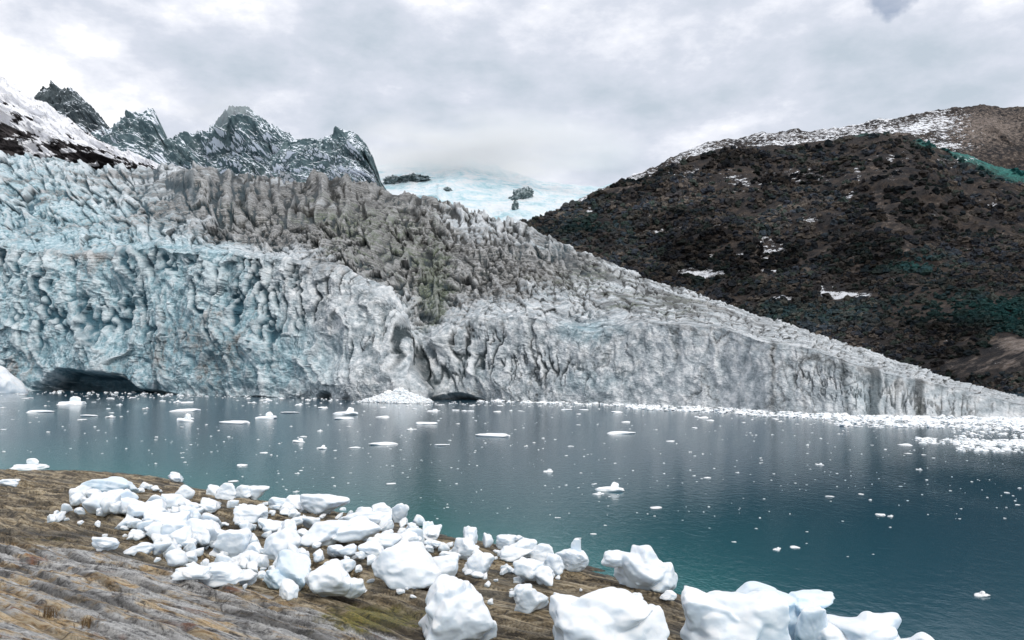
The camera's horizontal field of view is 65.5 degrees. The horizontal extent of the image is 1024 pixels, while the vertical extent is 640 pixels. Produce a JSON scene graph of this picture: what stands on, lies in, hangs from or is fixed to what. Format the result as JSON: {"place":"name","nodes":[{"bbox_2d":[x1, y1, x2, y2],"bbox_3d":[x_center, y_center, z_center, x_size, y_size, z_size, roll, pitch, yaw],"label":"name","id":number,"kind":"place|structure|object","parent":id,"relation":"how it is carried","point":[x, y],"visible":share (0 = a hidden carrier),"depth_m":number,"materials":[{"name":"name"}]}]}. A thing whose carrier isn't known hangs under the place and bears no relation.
{"place":"outdoors","nodes":[
{"label":"outdoors","id":0,"kind":"place"},
{"bbox_2d":[34,80,109,134],"bbox_3d":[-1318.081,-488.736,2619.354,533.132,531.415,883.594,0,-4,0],"label":"mountain","id":1,"kind":"structure","parent":0,"point":[75,108],"depth_m":2483.31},
{"bbox_2d":[0,76,159,169],"bbox_3d":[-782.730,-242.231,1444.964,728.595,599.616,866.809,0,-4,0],"label":"mountain","id":2,"kind":"structure","parent":0,"point":[36,128],"depth_m":1218.85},
{"bbox_2d":[90,108,200,169],"bbox_3d":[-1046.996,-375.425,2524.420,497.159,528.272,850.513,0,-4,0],"label":"mountain","id":3,"kind":"structure","parent":0,"point":[143,134],"depth_m":2352.82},
{"bbox_2d":[173,105,297,178],"bbox_3d":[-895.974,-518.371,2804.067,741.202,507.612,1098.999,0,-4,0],"label":"mountain","id":4,"kind":"structure","parent":0,"point":[238,140],"depth_m":2617.79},
{"bbox_2d":[264,126,386,190],"bbox_3d":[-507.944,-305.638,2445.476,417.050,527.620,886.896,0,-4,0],"label":"mountain","id":5,"kind":"structure","parent":0,"point":[339,152],"depth_m":2230.55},
{"bbox_2d":[0,469,685,639],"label":"rock ground","id":6,"kind":"structure","parent":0,"point":[70,572],"depth_m":17.31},
{"bbox_2d":[0,479,19,486],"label":"ice block","id":7,"kind":"object","parent":6,"relation":"on","point":[9,482],"depth_m":37.84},
{"bbox_2d":[34,603,57,617],"bbox_3d":[-7.344,4.623,12.666,0.284,0.191,0.420,-3,-5,35],"label":"grass tuft","id":8,"kind":"object","parent":6,"relation":"on","point":[49,613],"visible":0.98,"depth_m":12.62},
{"bbox_2d":[69,493,85,505],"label":"ice lump","id":9,"kind":"object","parent":6,"relation":"on","point":[75,499],"visible":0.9,"depth_m":30.76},
{"bbox_2d":[69,485,91,498],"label":"ice lump","id":10,"kind":"object","parent":6,"relation":"on","point":[79,489],"visible":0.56,"depth_m":32.59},
{"bbox_2d":[82,492,109,513],"bbox_3d":[-15.243,6.747,29.343,0.903,0.781,1.014,-5,-21,10],"label":"ice lump","id":11,"kind":"object","parent":6,"relation":"on","point":[91,504],"visible":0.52,"depth_m":29.02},
{"bbox_2d":[91,537,119,551],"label":"ice block","id":12,"kind":"object","parent":6,"relation":"on","point":[99,544],"depth_m":20.77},
{"bbox_2d":[81,476,138,493],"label":"ice block","id":13,"kind":"object","parent":6,"relation":"on","point":[109,483],"depth_m":33.97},
{"bbox_2d":[100,492,120,514],"bbox_3d":[-14.472,6.622,28.598,0.672,0.599,1.117,-22,-10,-45],"label":"ice lump","id":14,"kind":"object","parent":6,"relation":"on","point":[106,501],"visible":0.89,"depth_m":28.27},
{"bbox_2d":[109,501,120,513],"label":"ice lump","id":15,"kind":"object","parent":6,"relation":"on","point":[114,508],"visible":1,"depth_m":28.17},
{"bbox_2d":[114,516,133,529],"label":"ice lump","id":16,"kind":"object","parent":6,"relation":"on","point":[122,522],"visible":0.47,"depth_m":26.83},
{"bbox_2d":[118,489,138,499],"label":"ice lump","id":17,"kind":"object","parent":6,"relation":"on","point":[126,493],"visible":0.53,"depth_m":29.41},
{"bbox_2d":[120,497,143,514],"bbox_3d":[-13.895,6.828,29.179,1.008,0.668,0.522,1,-4,-11],"label":"ice lump","id":18,"kind":"object","parent":6,"relation":"on","point":[125,501],"visible":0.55,"depth_m":29.03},
{"bbox_2d":[126,518,141,528],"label":"ice lump","id":19,"kind":"object","parent":6,"relation":"on","point":[131,522],"visible":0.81,"depth_m":26.61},
{"bbox_2d":[123,542,154,555],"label":"ice block","id":20,"kind":"object","parent":6,"relation":"on","point":[146,547],"depth_m":21.09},
{"bbox_2d":[136,520,153,531],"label":"ice lump","id":21,"kind":"object","parent":6,"relation":"on","point":[141,525],"visible":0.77,"depth_m":25.69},
{"bbox_2d":[143,506,162,519],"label":"ice lump","id":22,"kind":"object","parent":6,"relation":"on","point":[151,511],"visible":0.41,"depth_m":27.17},
{"bbox_2d":[143,499,166,508],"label":"ice lump","id":23,"kind":"object","parent":6,"relation":"on","point":[158,503],"visible":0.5,"depth_m":28.12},
{"bbox_2d":[145,512,168,520],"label":"ice lump","id":24,"kind":"object","parent":6,"relation":"on","point":[152,516],"visible":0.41,"depth_m":26.52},
{"bbox_2d":[146,521,169,538],"bbox_3d":[-11.132,6.820,25.422,0.999,0.746,0.628,25,-9,-17],"label":"ice lump","id":25,"kind":"object","parent":6,"relation":"on","point":[154,528],"visible":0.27,"depth_m":25.26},
{"bbox_2d":[152,541,171,555],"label":"ice lump","id":26,"kind":"object","parent":6,"relation":"on","point":[161,547],"visible":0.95,"depth_m":21.44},
{"bbox_2d":[162,541,181,556],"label":"ice lump","id":27,"kind":"object","parent":6,"relation":"on","point":[173,546],"visible":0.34,"depth_m":22.56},
{"bbox_2d":[154,511,190,521],"bbox_3d":[-11.347,6.691,26.531,1.122,0.496,0.706,6,11,-17],"label":"ice lump","id":28,"kind":"object","parent":6,"relation":"on","point":[182,516],"visible":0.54,"depth_m":26.45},
{"bbox_2d":[161,494,185,508],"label":"ice lump","id":29,"kind":"object","parent":6,"relation":"on","point":[171,500],"visible":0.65,"depth_m":30.02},
{"bbox_2d":[168,472,183,482],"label":"ice block","id":30,"kind":"object","parent":6,"relation":"on","point":[175,477],"depth_m":43.46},
{"bbox_2d":[165,549,188,566],"bbox_3d":[-8.367,5.941,19.891,0.582,0.435,0.499,9,-25,-26],"label":"ice lump","id":31,"kind":"object","parent":6,"relation":"on","point":[175,557],"visible":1,"depth_m":19.73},
{"bbox_2d":[169,526,191,547],"bbox_3d":[-10.195,6.616,24.301,0.842,0.467,0.777,-3,15,-27],"label":"ice lump","id":32,"kind":"object","parent":6,"relation":"on","point":[181,535],"visible":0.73,"depth_m":24.14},
{"bbox_2d":[175,485,194,499],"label":"ice lump","id":33,"kind":"object","parent":6,"relation":"on","point":[186,492],"visible":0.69,"depth_m":35.32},
{"bbox_2d":[160,518,210,544],"bbox_3d":[-10.144,6.600,25.082,2.130,0.756,0.940,-1,-4,19],"label":"ice block","id":34,"kind":"object","parent":6,"relation":"on","point":[197,525],"depth_m":24.84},
{"bbox_2d":[183,542,195,551],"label":"ice lump","id":35,"kind":"object","parent":6,"relation":"on","point":[189,546],"visible":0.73,"depth_m":23.68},
{"bbox_2d":[186,551,197,562],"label":"ice lump","id":36,"kind":"object","parent":6,"relation":"on","point":[192,556],"visible":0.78,"depth_m":20.48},
{"bbox_2d":[171,565,212,580],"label":"ice block","id":37,"kind":"object","parent":6,"relation":"on","point":[198,572],"depth_m":16.75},
{"bbox_2d":[200,497,221,512],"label":"ice lump","id":38,"kind":"object","parent":6,"relation":"on","point":[204,500],"visible":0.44,"depth_m":31.76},
{"bbox_2d":[205,502,216,510],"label":"ice lump","id":39,"kind":"object","parent":6,"relation":"on","point":[211,506],"visible":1,"depth_m":29.37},
{"bbox_2d":[201,513,222,526],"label":"ice lump","id":40,"kind":"object","parent":6,"relation":"on","point":[208,516],"visible":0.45,"depth_m":27.46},
{"bbox_2d":[206,525,217,545],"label":"ice lump","id":41,"kind":"object","parent":6,"relation":"on","point":[213,532],"visible":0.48,"depth_m":24.75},
{"bbox_2d":[206,484,218,495],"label":"ice block","id":42,"kind":"object","parent":6,"relation":"on","point":[211,489],"depth_m":37.38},
{"bbox_2d":[214,554,234,561],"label":"ice lump","id":43,"kind":"object","parent":6,"relation":"on","point":[221,557],"visible":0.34,"depth_m":20.69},
{"bbox_2d":[198,561,254,587],"bbox_3d":[-6.222,5.529,17.362,1.120,0.432,0.867,0,-4,-3],"label":"ice block","id":44,"kind":"object","parent":6,"relation":"on","point":[223,572],"depth_m":17.09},
{"bbox_2d":[209,528,252,557],"bbox_3d":[-8.598,6.858,24.294,1.298,0.960,0.811,0,-4,5],"label":"ice block","id":45,"kind":"object","parent":6,"relation":"on","point":[232,543],"depth_m":23.93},
{"bbox_2d":[227,500,238,507],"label":"ice block","id":46,"kind":"object","parent":6,"relation":"on","point":[232,503],"depth_m":33.19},
{"bbox_2d":[215,483,251,499],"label":"ice block","id":47,"kind":"object","parent":6,"relation":"on","point":[226,491],"depth_m":35.54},
{"bbox_2d":[238,520,252,531],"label":"ice lump","id":48,"kind":"object","parent":6,"relation":"on","point":[244,524],"visible":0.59,"depth_m":26.71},
{"bbox_2d":[239,569,257,585],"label":"ice block","id":49,"kind":"object","parent":6,"relation":"on","point":[252,580],"depth_m":17.67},
{"bbox_2d":[233,504,267,523],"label":"ice block","id":50,"kind":"object","parent":6,"relation":"on","point":[251,513],"depth_m":28.77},
{"bbox_2d":[246,561,257,572],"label":"ice lump","id":51,"kind":"object","parent":6,"relation":"on","point":[252,565],"visible":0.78,"depth_m":20.95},
{"bbox_2d":[245,541,261,553],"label":"ice lump","id":52,"kind":"object","parent":6,"relation":"on","point":[255,546],"visible":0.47,"depth_m":23.80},
{"bbox_2d":[249,485,269,499],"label":"ice block","id":53,"kind":"object","parent":6,"relation":"on","point":[257,492],"depth_m":35.56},
{"bbox_2d":[256,555,269,568],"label":"ice lump","id":54,"kind":"object","parent":6,"relation":"on","point":[262,560],"visible":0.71,"depth_m":22.94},
{"bbox_2d":[258,519,282,532],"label":"ice block","id":55,"kind":"object","parent":6,"relation":"on","point":[273,526],"depth_m":26.42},
{"bbox_2d":[263,527,300,560],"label":"ice block","id":56,"kind":"object","parent":6,"relation":"on","point":[276,543],"depth_m":23.62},
{"bbox_2d":[268,495,300,509],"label":"ice block","id":57,"kind":"object","parent":6,"relation":"on","point":[294,500],"depth_m":32.40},
{"bbox_2d":[264,549,310,590],"bbox_3d":[-5.577,6.248,19.886,1.198,0.973,0.973,0,-4,0],"label":"ice block","id":58,"kind":"object","parent":6,"relation":"on","point":[293,566],"depth_m":19.67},
{"bbox_2d":[279,578,298,600],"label":"ice block","id":59,"kind":"object","parent":6,"relation":"on","point":[288,589],"depth_m":16.38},
{"bbox_2d":[281,519,296,530],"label":"ice lump","id":60,"kind":"object","parent":6,"relation":"on","point":[290,523],"visible":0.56,"depth_m":25.63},
{"bbox_2d":[301,516,319,527],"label":"ice lump","id":61,"kind":"object","parent":6,"relation":"on","point":[308,522],"visible":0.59,"depth_m":28.06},
{"bbox_2d":[313,549,324,562],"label":"ice lump","id":62,"kind":"object","parent":6,"relation":"on","point":[318,555],"visible":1,"depth_m":22.59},
{"bbox_2d":[300,494,349,514],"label":"ice block","id":63,"kind":"object","parent":6,"relation":"on","point":[317,504],"depth_m":31.59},
{"bbox_2d":[305,559,365,597],"bbox_3d":[-4.218,6.161,18.915,1.491,0.881,1.018,0,-4,5],"label":"ice block","id":64,"kind":"object","parent":6,"relation":"on","point":[331,577],"depth_m":18.62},
{"bbox_2d":[300,515,381,546],"bbox_3d":[-5.426,6.648,25.081,2.625,0.837,1.203,1,-4,-11],"label":"ice block","id":65,"kind":"object","parent":6,"relation":"on","point":[332,532],"depth_m":24.73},
{"bbox_2d":[327,544,357,558],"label":"ice block","id":66,"kind":"object","parent":6,"relation":"on","point":[332,548],"depth_m":23.19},
{"bbox_2d":[336,543,356,556],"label":"ice lump","id":67,"kind":"object","parent":6,"relation":"on","point":[349,550],"visible":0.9,"depth_m":22.87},
{"bbox_2d":[340,559,355,572],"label":"ice lump","id":68,"kind":"object","parent":6,"relation":"on","point":[349,565],"visible":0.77,"depth_m":21.69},
{"bbox_2d":[338,511,380,524],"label":"ice block","id":69,"kind":"object","parent":6,"relation":"on","point":[372,516],"depth_m":28.94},
{"bbox_2d":[358,543,383,557],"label":"ice block","id":70,"kind":"object","parent":6,"relation":"on","point":[370,549],"depth_m":22.96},
{"bbox_2d":[377,512,391,527],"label":"ice lump","id":71,"kind":"object","parent":6,"relation":"on","point":[386,517],"visible":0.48,"depth_m":29.34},
{"bbox_2d":[381,520,393,531],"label":"ice lump","id":72,"kind":"object","parent":6,"relation":"on","point":[388,525],"visible":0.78,"depth_m":27.98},
{"bbox_2d":[374,533,402,548],"bbox_3d":[-3.742,6.679,24.060,0.860,0.450,0.554,2,-3,-7],"label":"ice lump","id":73,"kind":"object","parent":6,"relation":"on","point":[389,540],"visible":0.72,"depth_m":23.89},
{"bbox_2d":[392,503,408,522],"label":"ice block","id":74,"kind":"object","parent":6,"relation":"on","point":[399,511],"depth_m":31.25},
{"bbox_2d":[372,541,441,589],"bbox_3d":[-2.706,6.406,20.755,1.610,1.105,1.413,-4,-5,44],"label":"ice block","id":75,"kind":"object","parent":6,"relation":"on","point":[409,565],"depth_m":20.44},
{"bbox_2d":[396,531,419,543],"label":"ice block","id":76,"kind":"object","parent":6,"relation":"on","point":[409,536],"depth_m":25.38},
{"bbox_2d":[406,528,424,541],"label":"ice lump","id":77,"kind":"object","parent":6,"relation":"on","point":[419,531],"visible":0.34,"depth_m":25.84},
{"bbox_2d":[413,514,424,525],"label":"ice lump","id":78,"kind":"object","parent":6,"relation":"on","point":[418,520],"visible":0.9,"depth_m":31.31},
{"bbox_2d":[422,521,441,539],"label":"ice block","id":79,"kind":"object","parent":6,"relation":"on","point":[428,526],"depth_m":26.56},
{"bbox_2d":[438,542,449,551],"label":"ice lump","id":80,"kind":"object","parent":6,"relation":"on","point":[443,546],"visible":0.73,"depth_m":24.99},
{"bbox_2d":[433,554,458,575],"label":"ice block","id":81,"kind":"object","parent":6,"relation":"on","point":[447,564],"depth_m":21.62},
{"bbox_2d":[418,574,496,639],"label":"ice block","id":82,"kind":"object","parent":6,"relation":"on","point":[456,608],"depth_m":15.33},
{"bbox_2d":[452,538,477,559],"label":"ice block","id":83,"kind":"object","parent":6,"relation":"on","point":[464,548],"depth_m":24.35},
{"bbox_2d":[463,526,477,543],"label":"ice block","id":84,"kind":"object","parent":6,"relation":"on","point":[469,532],"depth_m":26.21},
{"bbox_2d":[465,552,494,573],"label":"ice block","id":85,"kind":"object","parent":6,"relation":"on","point":[481,562],"depth_m":21.93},
{"bbox_2d":[482,532,493,547],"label":"ice block","id":86,"kind":"object","parent":6,"relation":"on","point":[487,540],"depth_m":26.10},
{"bbox_2d":[496,534,523,548],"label":"ice block","id":87,"kind":"object","parent":6,"relation":"on","point":[502,540],"depth_m":26.49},
{"bbox_2d":[497,545,533,561],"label":"ice block","id":88,"kind":"object","parent":6,"relation":"on","point":[507,553],"depth_m":23.92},
{"bbox_2d":[509,538,536,557],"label":"ice block","id":89,"kind":"object","parent":6,"relation":"on","point":[525,543],"depth_m":24.71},
{"bbox_2d":[509,583,548,613],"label":"ice block","id":90,"kind":"object","parent":6,"relation":"on","point":[528,599],"depth_m":18.25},
{"bbox_2d":[513,557,554,585],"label":"ice block","id":91,"kind":"object","parent":6,"relation":"on","point":[530,569],"depth_m":21.22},
{"bbox_2d":[530,543,553,561],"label":"ice block","id":92,"kind":"object","parent":6,"relation":"on","point":[540,551],"depth_m":24.06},
{"bbox_2d":[543,553,564,575],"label":"ice block","id":93,"kind":"object","parent":6,"relation":"on","point":[554,563],"depth_m":22.09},
{"bbox_2d":[555,538,588,571],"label":"ice block","id":94,"kind":"object","parent":6,"relation":"on","point":[574,557],"depth_m":22.77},
{"bbox_2d":[549,587,669,639],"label":"ice block","id":95,"kind":"object","parent":6,"relation":"on","point":[610,613],"depth_m":14.86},
{"bbox_2d":[601,545,677,592],"bbox_3d":[3.398,6.591,21.122,1.907,1.250,1.112,-2,-4,27],"label":"ice block","id":96,"kind":"object","parent":6,"relation":"on","point":[643,567],"depth_m":20.78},
{"bbox_2d":[659,590,676,599],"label":"ice block","id":97,"kind":"object","parent":6,"relation":"on","point":[669,595],"depth_m":20.17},
{"bbox_2d":[680,586,790,639],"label":"ice block","id":98,"kind":"object","parent":6,"relation":"on","point":[726,615],"depth_m":16.71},
{"bbox_2d":[372,502,392,518],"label":"ice block","id":99,"kind":"object","parent":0,"point":[381,507],"depth_m":32.23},
{"bbox_2d":[376,156,610,222],"bbox_3d":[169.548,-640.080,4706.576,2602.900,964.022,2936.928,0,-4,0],"label":"icefield","id":100,"kind":"structure","parent":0,"point":[475,184],"depth_m":4611.81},
{"bbox_2d":[383,175,401,183],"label":"rock outcrop","id":101,"kind":"object","parent":100,"relation":"on","point":[393,179],"visible":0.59,"depth_m":4649.97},
{"bbox_2d":[398,173,430,182],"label":"rock outcrop","id":102,"kind":"object","parent":100,"relation":"on","point":[413,177],"visible":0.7,"depth_m":4621.29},
{"bbox_2d":[508,186,533,199],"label":"rock outcrop","id":103,"kind":"object","parent":100,"relation":"on","point":[524,192],"visible":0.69,"depth_m":4387.95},
{"bbox_2d":[0,150,1023,418],"bbox_3d":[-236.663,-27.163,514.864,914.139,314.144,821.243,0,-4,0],"label":"glacier","id":104,"kind":"object","parent":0,"point":[176,280],"visible":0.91,"depth_m":223.94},
{"bbox_2d":[0,391,1023,639],"bbox_3d":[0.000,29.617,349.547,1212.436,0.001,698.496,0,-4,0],"label":"water","id":105,"kind":"structure","parent":0,"point":[930,563],"depth_m":46.15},
{"bbox_2d":[0,366,28,392],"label":"iceberg","id":106,"kind":"object","parent":105,"relation":"on","point":[10,382],"visible":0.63,"depth_m":252.43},
{"bbox_2d":[9,458,48,469],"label":"ice floe","id":107,"kind":"object","parent":105,"relation":"on","point":[32,464],"visible":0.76,"depth_m":50.18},
{"bbox_2d":[56,396,86,404],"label":"ice floe","id":108,"kind":"object","parent":105,"relation":"on","point":[75,400],"visible":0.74,"depth_m":155.17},
{"bbox_2d":[177,413,193,421],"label":"ice floe","id":109,"kind":"object","parent":105,"relation":"on","point":[187,418],"visible":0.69,"depth_m":99.93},
{"bbox_2d":[220,420,249,423],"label":"ice floe","id":110,"kind":"object","parent":105,"relation":"on","point":[235,422],"visible":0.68,"depth_m":95.94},
{"bbox_2d":[255,412,276,418],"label":"ice floe","id":111,"kind":"object","parent":105,"relation":"on","point":[269,415],"visible":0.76,"depth_m":105.55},
{"bbox_2d":[333,407,357,414],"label":"ice floe","id":112,"kind":"object","parent":105,"relation":"on","point":[350,411],"visible":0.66,"depth_m":116.20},
{"bbox_2d":[360,387,432,403],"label":"ice rubble","id":113,"kind":"object","parent":105,"relation":"on","point":[400,395],"visible":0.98,"depth_m":163.87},
{"bbox_2d":[475,433,509,436],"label":"ice floe","id":114,"kind":"object","parent":105,"relation":"on","point":[494,435],"visible":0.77,"depth_m":76.15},
{"bbox_2d":[2,392,1019,519],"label":"ice specks","id":115,"kind":"object","parent":105,"relation":"on","point":[510,445],"visible":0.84,"depth_m":69.38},
{"bbox_2d":[52,390,1023,452],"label":"brash ice","id":116,"kind":"structure","parent":105,"relation":"on","point":[967,421],"depth_m":100.39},
{"bbox_2d":[595,482,623,491],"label":"ice floe","id":117,"kind":"object","parent":105,"relation":"on","point":[614,487],"visible":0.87,"depth_m":40.73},
{"bbox_2d":[736,581,834,639],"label":"ice block","id":118,"kind":"object","parent":105,"relation":"on","point":[798,601],"depth_m":17.91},
{"bbox_2d":[794,606,846,639],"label":"ice block","id":119,"kind":"object","parent":105,"relation":"on","point":[813,623],"depth_m":16.96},
{"bbox_2d":[827,611,933,639],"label":"ice block","id":120,"kind":"object","parent":105,"relation":"on","point":[866,625],"depth_m":16.81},
{"bbox_2d":[0,0,1023,186],"label":"sky","id":121,"kind":"structure","parent":0,"point":[598,93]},
{"bbox_2d":[533,132,1023,391],"bbox_3d":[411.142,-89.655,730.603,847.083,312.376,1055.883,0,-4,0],"label":"hill","id":122,"kind":"structure","parent":0,"point":[1005,352],"depth_m":609.84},
{"bbox_2d":[519,131,1023,392],"bbox_3d":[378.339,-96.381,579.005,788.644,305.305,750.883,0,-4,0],"label":"hillside shrubs","id":123,"kind":"object","parent":122,"relation":"on","point":[563,223],"visible":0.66,"depth_m":586.49,"materials":[{"name":"black plant"}]},
{"bbox_2d":[577,104,1023,201],"bbox_3d":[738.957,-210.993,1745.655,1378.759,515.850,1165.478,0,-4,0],"label":"hill","id":124,"kind":"structure","parent":0,"point":[992,135],"depth_m":1667.82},
{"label":"ice lump","id":125,"kind":"object","parent":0,"visible":0},
{"bbox_2d":[126,504,151,516],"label":"ice lump","id":126,"kind":"object","parent":125,"relation":"on","point":[135,510],"visible":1,"depth_m":27.27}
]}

